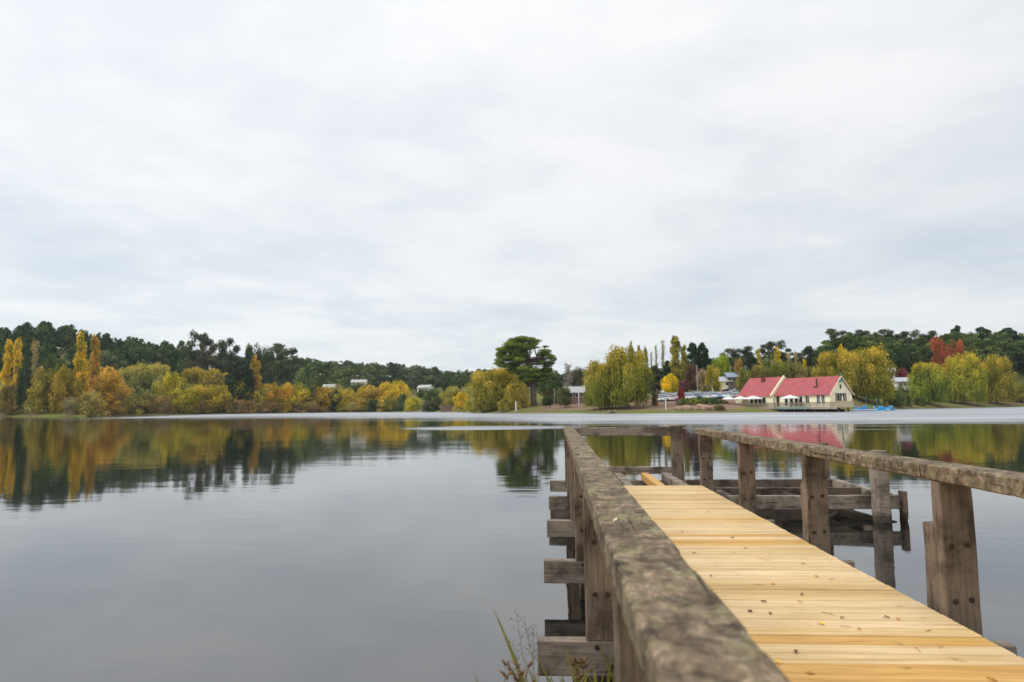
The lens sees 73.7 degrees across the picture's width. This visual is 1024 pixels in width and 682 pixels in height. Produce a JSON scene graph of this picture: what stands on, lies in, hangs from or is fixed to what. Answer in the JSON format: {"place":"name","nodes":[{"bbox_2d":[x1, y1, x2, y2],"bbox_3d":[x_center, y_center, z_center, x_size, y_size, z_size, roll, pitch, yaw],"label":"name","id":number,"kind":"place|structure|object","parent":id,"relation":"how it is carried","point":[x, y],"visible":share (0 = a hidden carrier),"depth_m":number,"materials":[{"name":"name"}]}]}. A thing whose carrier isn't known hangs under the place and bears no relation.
{"place":"outdoors","nodes":[
{"label":"outdoors","id":0,"kind":"place"},
{"bbox_2d":[0,407,1023,681],"bbox_3d":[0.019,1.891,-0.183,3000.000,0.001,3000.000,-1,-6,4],"label":"lake water","id":1,"kind":"structure","parent":0,"point":[340,547],"depth_m":10.48,"materials":[{"name":"grey liquid"}]},
{"bbox_2d":[538,425,1023,681],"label":"jetty","id":2,"kind":"object","parent":1,"relation":"in","point":[662,604],"visible":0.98,"depth_m":4.21,"materials":[{"name":"brown wood"}]},
{"bbox_2d":[687,443,908,522],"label":"old platform","id":3,"kind":"structure","parent":1,"relation":"in","point":[877,498],"depth_m":11.24,"materials":[{"name":"grey wood"}]},
{"bbox_2d":[0,349,1023,416],"bbox_3d":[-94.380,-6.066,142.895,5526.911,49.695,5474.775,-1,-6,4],"label":"ground","id":4,"kind":"structure","parent":0,"point":[671,405],"depth_m":226.75,"materials":[{"name":"green plant"}]},
{"bbox_2d":[0,338,13,413],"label":"poplar tree","id":5,"kind":"object","parent":4,"relation":"on","point":[5,376],"visible":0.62,"depth_m":287.21,"materials":[{"name":"yellow plant"}]},
{"bbox_2d":[0,383,24,414],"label":"bush","id":6,"kind":"object","parent":4,"relation":"on","point":[8,399],"visible":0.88,"depth_m":279.93,"materials":[{"name":"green plant"}]},
{"bbox_2d":[10,337,22,386],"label":"poplar tree","id":7,"kind":"object","parent":4,"relation":"on","point":[17,354],"visible":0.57,"depth_m":286.36,"materials":[{"name":"yellow plant"}]},
{"bbox_2d":[16,359,32,413],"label":"broadleaf tree","id":8,"kind":"object","parent":4,"relation":"on","point":[24,375],"visible":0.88,"depth_m":279.95,"materials":[{"name":"green plant"}]},
{"bbox_2d":[27,337,39,412],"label":"poplar tree","id":9,"kind":"object","parent":4,"relation":"on","point":[34,359],"visible":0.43,"depth_m":282.98,"materials":[{"name":"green plant"}]},
{"bbox_2d":[22,368,70,413],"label":"bush","id":10,"kind":"object","parent":4,"relation":"on","point":[37,401],"visible":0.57,"depth_m":273.88,"materials":[{"name":"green plant"}]},
{"bbox_2d":[38,351,59,385],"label":"broadleaf tree","id":11,"kind":"object","parent":4,"relation":"on","point":[49,362],"visible":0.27,"depth_m":318.85,"materials":[{"name":"green plant"}]},
{"bbox_2d":[48,364,88,413],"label":"bush","id":12,"kind":"object","parent":4,"relation":"on","point":[64,388],"visible":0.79,"depth_m":271.72,"materials":[{"name":"yellow plant"}]},
{"bbox_2d":[72,331,89,398],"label":"poplar tree","id":13,"kind":"object","parent":4,"relation":"on","point":[80,357],"visible":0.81,"depth_m":276.51,"materials":[{"name":"yellow plant"}]},
{"bbox_2d":[70,391,110,415],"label":"bush","id":14,"kind":"object","parent":4,"relation":"on","point":[94,402],"visible":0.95,"depth_m":261.27,"materials":[{"name":"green plant"}]},
{"bbox_2d":[88,333,101,393],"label":"poplar tree","id":15,"kind":"object","parent":4,"relation":"on","point":[95,358],"visible":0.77,"depth_m":288.38,"materials":[{"name":"yellow plant"}]},
{"bbox_2d":[0,321,195,378],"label":"pine wood","id":16,"kind":"object","parent":4,"relation":"on","point":[48,337],"visible":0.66,"depth_m":436.04,"materials":[{"name":"green plant"}]},
{"bbox_2d":[81,366,130,413],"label":"bush","id":17,"kind":"object","parent":4,"relation":"on","point":[104,379],"visible":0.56,"depth_m":313.80,"materials":[{"name":"yellow plant"}]},
{"bbox_2d":[99,350,128,373],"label":"gum tree","id":18,"kind":"object","parent":4,"relation":"on","point":[111,359],"visible":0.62,"depth_m":372.40,"materials":[{"name":"green plant"}]},
{"bbox_2d":[101,380,134,413],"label":"bush","id":19,"kind":"object","parent":4,"relation":"on","point":[126,404],"visible":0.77,"depth_m":313.66,"materials":[{"name":"orange plant"}]},
{"bbox_2d":[118,359,151,408],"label":"willow tree","id":20,"kind":"object","parent":4,"relation":"on","point":[129,375],"visible":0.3,"depth_m":333.74,"materials":[{"name":"green plant"}]},
{"bbox_2d":[125,392,159,414],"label":"bush","id":21,"kind":"object","parent":4,"relation":"on","point":[141,401],"visible":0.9,"depth_m":314.88,"materials":[{"name":"green plant"}]},
{"bbox_2d":[132,362,171,399],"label":"willow tree","id":22,"kind":"object","parent":4,"relation":"on","point":[155,372],"visible":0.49,"depth_m":331.63,"materials":[{"name":"green plant"}]},
{"bbox_2d":[138,347,172,373],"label":"gum tree","id":23,"kind":"object","parent":4,"relation":"on","point":[154,355],"visible":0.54,"depth_m":376.06,"materials":[{"name":"green plant"}]},
{"bbox_2d":[146,395,179,413],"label":"bush","id":24,"kind":"object","parent":4,"relation":"on","point":[167,408],"visible":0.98,"depth_m":314.92,"materials":[{"name":"brown plant"}]},
{"bbox_2d":[152,371,186,407],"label":"bush","id":25,"kind":"object","parent":4,"relation":"on","point":[169,378],"visible":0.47,"depth_m":329.35,"materials":[{"name":"yellow plant"}]},
{"bbox_2d":[166,387,204,413],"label":"bush","id":26,"kind":"object","parent":4,"relation":"on","point":[180,398],"visible":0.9,"depth_m":318.23,"materials":[{"name":"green plant"}]},
{"bbox_2d":[182,329,216,369],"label":"gum tree","id":27,"kind":"object","parent":4,"relation":"on","point":[205,340],"visible":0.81,"depth_m":390.45,"materials":[{"name":"green plant"}]},
{"bbox_2d":[177,366,229,389],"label":"willow tree","id":28,"kind":"object","parent":4,"relation":"on","point":[205,377],"visible":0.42,"depth_m":349.39,"materials":[{"name":"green plant"}]},
{"bbox_2d":[191,384,232,412],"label":"bush","id":29,"kind":"object","parent":4,"relation":"on","point":[216,395],"visible":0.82,"depth_m":325.30,"materials":[{"name":"yellow plant"}]},
{"bbox_2d":[197,355,228,381],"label":"gum tree","id":30,"kind":"object","parent":4,"relation":"on","point":[221,366],"visible":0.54,"depth_m":377.35,"materials":[{"name":"green plant"}]},
{"bbox_2d":[213,338,240,374],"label":"gum tree","id":31,"kind":"object","parent":4,"relation":"on","point":[232,357],"visible":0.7,"depth_m":395.72,"materials":[{"name":"green plant"}]},
{"bbox_2d":[212,381,252,413],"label":"bush","id":32,"kind":"object","parent":4,"relation":"on","point":[230,397],"visible":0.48,"depth_m":331.89,"materials":[{"name":"green plant"}]},
{"bbox_2d":[219,397,256,413],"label":"bush","id":33,"kind":"object","parent":4,"relation":"on","point":[239,403],"visible":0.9,"depth_m":329.52,"materials":[{"name":"brown plant"}]},
{"bbox_2d":[224,359,258,409],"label":"pine tree","id":34,"kind":"object","parent":4,"relation":"on","point":[243,371],"visible":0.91,"depth_m":335.00,"materials":[{"name":"green plant"}]},
{"bbox_2d":[243,342,261,383],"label":"broadleaf tree","id":35,"kind":"object","parent":4,"relation":"on","point":[249,353],"visible":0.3,"depth_m":418.53,"materials":[{"name":"green plant"}]},
{"bbox_2d":[249,354,262,411],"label":"poplar tree","id":36,"kind":"object","parent":4,"relation":"on","point":[256,365],"visible":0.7,"depth_m":341.28,"materials":[{"name":"yellow plant"}]},
{"bbox_2d":[244,384,276,412],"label":"bush","id":37,"kind":"object","parent":4,"relation":"on","point":[260,392],"visible":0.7,"depth_m":338.07,"materials":[{"name":"green plant"}]},
{"bbox_2d":[258,345,275,385],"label":"broadleaf tree","id":38,"kind":"object","parent":4,"relation":"on","point":[265,358],"visible":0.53,"depth_m":413.66,"materials":[{"name":"green plant"}]},
{"bbox_2d":[248,399,285,412],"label":"bush","id":39,"kind":"object","parent":4,"relation":"on","point":[265,409],"visible":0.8,"depth_m":335.64,"materials":[{"name":"brown plant"}]},
{"bbox_2d":[259,382,293,412],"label":"bush","id":40,"kind":"object","parent":4,"relation":"on","point":[275,390],"visible":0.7,"depth_m":344.63,"materials":[{"name":"yellow plant"}]},
{"bbox_2d":[174,349,380,386],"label":"mixed wood","id":41,"kind":"object","parent":4,"relation":"on","point":[329,370],"visible":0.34,"depth_m":535.38,"materials":[{"name":"green plant"}]},
{"bbox_2d":[262,343,304,386],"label":"gum tree","id":42,"kind":"object","parent":4,"relation":"on","point":[281,351],"visible":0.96,"depth_m":369.29,"materials":[{"name":"green plant"}]},
{"bbox_2d":[282,381,316,411],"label":"bush","id":43,"kind":"object","parent":4,"relation":"on","point":[297,396],"visible":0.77,"depth_m":349.53,"materials":[{"name":"yellow plant"}]},
{"bbox_2d":[292,362,320,402],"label":"broadleaf tree","id":44,"kind":"object","parent":4,"relation":"on","point":[310,373],"visible":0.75,"depth_m":354.83,"materials":[{"name":"green plant"}]},
{"bbox_2d":[290,399,324,412],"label":"bush","id":45,"kind":"object","parent":4,"relation":"on","point":[312,404],"visible":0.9,"depth_m":348.37,"materials":[{"name":"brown plant"}]},
{"bbox_2d":[305,386,333,412],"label":"bush","id":46,"kind":"object","parent":4,"relation":"on","point":[320,396],"visible":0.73,"depth_m":356.32,"materials":[{"name":"orange plant"}]},
{"bbox_2d":[324,391,342,411],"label":"bush","id":47,"kind":"object","parent":4,"relation":"on","point":[334,404],"visible":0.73,"depth_m":359.34,"materials":[{"name":"green plant"}]},
{"bbox_2d":[332,388,361,411],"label":"bush","id":48,"kind":"object","parent":4,"relation":"on","point":[343,393],"visible":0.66,"depth_m":358.10,"materials":[{"name":"yellow plant"}]},
{"bbox_2d":[347,385,382,409],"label":"bush","id":49,"kind":"object","parent":4,"relation":"on","point":[369,392],"visible":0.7,"depth_m":353.84,"materials":[{"name":"yellow plant"}]},
{"bbox_2d":[376,398,396,411],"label":"bush","id":50,"kind":"object","parent":4,"relation":"on","point":[390,405],"visible":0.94,"depth_m":346.56,"materials":[{"name":"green plant"}]},
{"bbox_2d":[372,379,411,406],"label":"bush","id":51,"kind":"object","parent":4,"relation":"on","point":[387,391],"visible":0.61,"depth_m":354.97,"materials":[{"name":"yellow plant"}]},
{"bbox_2d":[403,396,422,410],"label":"bush","id":52,"kind":"object","parent":4,"relation":"on","point":[413,404],"visible":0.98,"depth_m":332.48,"materials":[{"name":"yellow plant"}]},
{"bbox_2d":[421,399,441,411],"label":"bush","id":53,"kind":"object","parent":4,"relation":"on","point":[427,404],"visible":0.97,"depth_m":309.13,"materials":[{"name":"green plant"}]},
{"bbox_2d":[423,388,443,407],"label":"broadleaf tree","id":54,"kind":"object","parent":4,"relation":"on","point":[433,392],"visible":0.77,"depth_m":312.80,"materials":[{"name":"green plant"}]},
{"bbox_2d":[438,386,463,407],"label":"bush","id":55,"kind":"object","parent":4,"relation":"on","point":[449,393],"visible":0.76,"depth_m":306.98,"materials":[{"name":"yellow plant"}]},
{"bbox_2d":[452,391,468,411],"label":"bush","id":56,"kind":"object","parent":4,"relation":"on","point":[460,400],"visible":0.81,"depth_m":282.24,"materials":[{"name":"yellow plant"}]},
{"bbox_2d":[337,360,588,391],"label":"distant wood","id":57,"kind":"object","parent":4,"relation":"on","point":[413,376],"visible":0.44,"depth_m":509.09,"materials":[{"name":"green plant"}]},
{"bbox_2d":[463,367,521,409],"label":"willow tree","id":58,"kind":"object","parent":4,"relation":"on","point":[482,388],"visible":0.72,"depth_m":235.66,"materials":[{"name":"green plant"}]},
{"bbox_2d":[497,397,514,411],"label":"bush","id":59,"kind":"object","parent":4,"relation":"on","point":[504,404],"visible":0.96,"depth_m":222.63,"materials":[{"name":"yellow plant"}]},
{"bbox_2d":[504,379,531,409],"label":"bush","id":60,"kind":"object","parent":4,"relation":"on","point":[516,391],"visible":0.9,"depth_m":224.14,"materials":[{"name":"yellow plant"}]},
{"bbox_2d":[493,335,556,405],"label":"cypress tree","id":61,"kind":"object","parent":4,"relation":"on","point":[515,356],"visible":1,"depth_m":225.58,"materials":[{"name":"green plant"}]},
{"bbox_2d":[536,370,558,396],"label":"broadleaf tree","id":62,"kind":"object","parent":4,"relation":"on","point":[550,384],"visible":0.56,"depth_m":267.81,"materials":[{"name":"green plant"}]},
{"bbox_2d":[554,385,572,407],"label":"broadleaf tree","id":63,"kind":"object","parent":4,"relation":"on","point":[562,397],"visible":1,"depth_m":207.68,"materials":[{"name":"green plant"}]},
{"bbox_2d":[563,386,585,403],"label":"park shelter","id":64,"kind":"object","parent":4,"relation":"on","point":[574,392],"visible":0.68,"depth_m":218.35,"materials":[{"name":"white paint"}]},
{"bbox_2d":[569,366,585,385],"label":"broadleaf tree","id":65,"kind":"object","parent":4,"relation":"on","point":[577,375],"visible":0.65,"depth_m":282.60,"materials":[{"name":"green plant"}]},
{"bbox_2d":[582,359,621,408],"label":"willow tree","id":66,"kind":"object","parent":4,"relation":"on","point":[595,394],"visible":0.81,"depth_m":188.30,"materials":[{"name":"green plant"}]},
{"bbox_2d":[601,345,654,408],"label":"willow tree","id":67,"kind":"object","parent":4,"relation":"on","point":[633,376],"visible":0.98,"depth_m":184.59,"materials":[{"name":"green plant"}]},
{"bbox_2d":[647,365,663,393],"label":"pine tree","id":68,"kind":"object","parent":4,"relation":"on","point":[657,373],"visible":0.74,"depth_m":238.52,"materials":[{"name":"green plant"}]},
{"bbox_2d":[661,373,678,392],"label":"broadleaf tree","id":69,"kind":"object","parent":4,"relation":"on","point":[667,386],"visible":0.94,"depth_m":224.59,"materials":[{"name":"yellow plant"}]},
{"bbox_2d":[668,335,681,392],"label":"poplar tree","id":70,"kind":"object","parent":4,"relation":"on","point":[675,347],"visible":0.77,"depth_m":244.53,"materials":[{"name":"green plant"}]},
{"bbox_2d":[679,344,688,391],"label":"poplar tree","id":71,"kind":"object","parent":4,"relation":"on","point":[683,364],"visible":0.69,"depth_m":247.80,"materials":[{"name":"green plant"}]},
{"bbox_2d":[684,363,700,391],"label":"broadleaf tree","id":72,"kind":"object","parent":4,"relation":"on","point":[692,370],"visible":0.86,"depth_m":238.85,"materials":[{"name":"brown plant"}]},
{"bbox_2d":[685,342,701,381],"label":"pine tree","id":73,"kind":"object","parent":4,"relation":"on","point":[692,348],"visible":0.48,"depth_m":279.77,"materials":[{"name":"green plant"}]},
{"bbox_2d":[694,342,710,380],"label":"pine tree","id":74,"kind":"object","parent":4,"relation":"on","point":[704,356],"visible":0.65,"depth_m":274.67,"materials":[{"name":"green plant"}]},
{"bbox_2d":[695,368,712,391],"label":"broadleaf tree","id":75,"kind":"object","parent":4,"relation":"on","point":[702,385],"visible":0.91,"depth_m":230.17,"materials":[{"name":"brown plant"}]},
{"bbox_2d":[703,365,722,391],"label":"broadleaf tree","id":76,"kind":"object","parent":4,"relation":"on","point":[714,373],"visible":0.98,"depth_m":227.79,"materials":[{"name":"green plant"}]},
{"bbox_2d":[712,353,731,376],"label":"broadleaf tree","id":77,"kind":"object","parent":4,"relation":"on","point":[722,362],"visible":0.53,"depth_m":268.30,"materials":[{"name":"green plant"}]},
{"bbox_2d":[722,372,743,387],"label":"house","id":78,"kind":"structure","parent":4,"relation":"on","point":[730,377],"depth_m":258.71,"materials":[{"name":"white paint"}]},
{"bbox_2d":[645,345,835,394],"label":"gum wood","id":79,"kind":"object","parent":4,"relation":"on","point":[732,362],"visible":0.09,"depth_m":293.81,"materials":[{"name":"green plant"}]},
{"bbox_2d":[736,367,751,390],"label":"broadleaf tree","id":80,"kind":"object","parent":4,"relation":"on","point":[744,375],"visible":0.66,"depth_m":221.14,"materials":[{"name":"green plant"}]},
{"bbox_2d":[742,351,759,375],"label":"pine tree","id":81,"kind":"object","parent":4,"relation":"on","point":[751,360],"visible":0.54,"depth_m":261.45,"materials":[{"name":"green plant"}]},
{"bbox_2d":[750,364,771,377],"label":"broadleaf tree","id":82,"kind":"object","parent":4,"relation":"on","point":[756,370],"visible":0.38,"depth_m":221.00,"materials":[{"name":"green plant"}]},
{"bbox_2d":[757,339,790,363],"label":"gum tree","id":83,"kind":"object","parent":4,"relation":"on","point":[769,345],"visible":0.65,"depth_m":314.48,"materials":[{"name":"green plant"}]},
{"bbox_2d":[768,358,791,377],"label":"broadleaf tree","id":84,"kind":"object","parent":4,"relation":"on","point":[780,366],"visible":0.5,"depth_m":220.21,"materials":[{"name":"green plant"}]},
{"bbox_2d":[726,373,861,411],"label":"boathouse","id":85,"kind":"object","parent":4,"relation":"on","point":[819,394],"visible":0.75,"depth_m":170.03,"materials":[{"name":"red paint"}]},
{"bbox_2d":[787,361,807,377],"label":"broadleaf tree","id":86,"kind":"object","parent":4,"relation":"on","point":[797,370],"visible":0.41,"depth_m":220.61,"materials":[{"name":"green plant"}]},
{"bbox_2d":[798,346,816,367],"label":"pine tree","id":87,"kind":"object","parent":4,"relation":"on","point":[807,351],"visible":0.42,"depth_m":299.91,"materials":[{"name":"green plant"}]},
{"bbox_2d":[821,328,846,345],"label":"gum tree","id":88,"kind":"object","parent":4,"relation":"on","point":[832,333],"visible":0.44,"depth_m":344.81,"materials":[{"name":"green plant"}]},
{"bbox_2d":[810,347,861,393],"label":"willow tree","id":89,"kind":"object","parent":4,"relation":"on","point":[847,369],"visible":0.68,"depth_m":211.02,"materials":[{"name":"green plant"}]},
{"bbox_2d":[836,343,899,404],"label":"willow tree","id":90,"kind":"object","parent":4,"relation":"on","point":[876,375],"visible":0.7,"depth_m":212.83,"materials":[{"name":"yellow plant"}]},
{"bbox_2d":[886,393,905,407],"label":"bush","id":91,"kind":"object","parent":4,"relation":"on","point":[895,402],"visible":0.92,"depth_m":219.91,"materials":[{"name":"green plant"}]},
{"bbox_2d":[897,386,913,406],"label":"bush","id":92,"kind":"object","parent":4,"relation":"on","point":[903,392],"visible":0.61,"depth_m":226.10,"materials":[{"name":"green plant"}]},
{"bbox_2d":[894,329,925,346],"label":"gum tree","id":93,"kind":"object","parent":4,"relation":"on","point":[913,334],"visible":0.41,"depth_m":344.61,"materials":[{"name":"green plant"}]},
{"bbox_2d":[806,331,1023,375],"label":"hill wood","id":94,"kind":"object","parent":4,"relation":"on","point":[907,356],"visible":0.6,"depth_m":332.51,"materials":[{"name":"green plant"}]},
{"bbox_2d":[905,362,955,404],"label":"willow tree","id":95,"kind":"object","parent":4,"relation":"on","point":[934,378],"visible":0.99,"depth_m":241.21,"materials":[{"name":"green plant"}]},
{"bbox_2d":[929,334,948,366],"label":"broadleaf tree","id":96,"kind":"object","parent":4,"relation":"on","point":[938,345],"visible":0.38,"depth_m":299.90,"materials":[{"name":"red plant"}]},
{"bbox_2d":[937,348,954,367],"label":"broadleaf tree","id":97,"kind":"object","parent":4,"relation":"on","point":[943,356],"visible":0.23,"depth_m":292.14,"materials":[{"name":"red plant"}]},
{"bbox_2d":[949,337,964,361],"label":"broadleaf tree","id":98,"kind":"object","parent":4,"relation":"on","point":[960,348],"visible":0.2,"depth_m":300.02,"materials":[{"name":"red plant"}]},
{"bbox_2d":[944,349,988,406],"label":"willow tree","id":99,"kind":"object","parent":4,"relation":"on","point":[970,383],"visible":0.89,"depth_m":255.88,"materials":[{"name":"green plant"}]},
{"bbox_2d":[979,353,1019,403],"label":"willow tree","id":100,"kind":"object","parent":4,"relation":"on","point":[1002,387],"visible":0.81,"depth_m":264.36,"materials":[{"name":"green plant"}]},
{"bbox_2d":[1008,381,1023,402],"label":"bush","id":101,"kind":"object","parent":4,"relation":"on","point":[1020,386],"visible":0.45,"depth_m":277.51,"materials":[{"name":"green plant"}]},
{"bbox_2d":[0,0,1023,394],"label":"sky","id":102,"kind":"structure","parent":0,"point":[427,183],"materials":[{"name":"white"}]},
{"bbox_2d":[474,610,613,681],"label":"sedge plant","id":103,"kind":"object","parent":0,"point":[580,663],"visible":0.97,"depth_m":2.30,"materials":[{"name":"green plant"}]},
{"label":"bank","id":104,"kind":"structure","parent":0,"visible":0},
{"bbox_2d":[504,611,543,681],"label":"dry weed","id":105,"kind":"object","parent":104,"relation":"on","point":[526,648],"visible":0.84,"depth_m":2.79,"materials":[{"name":"plant"}]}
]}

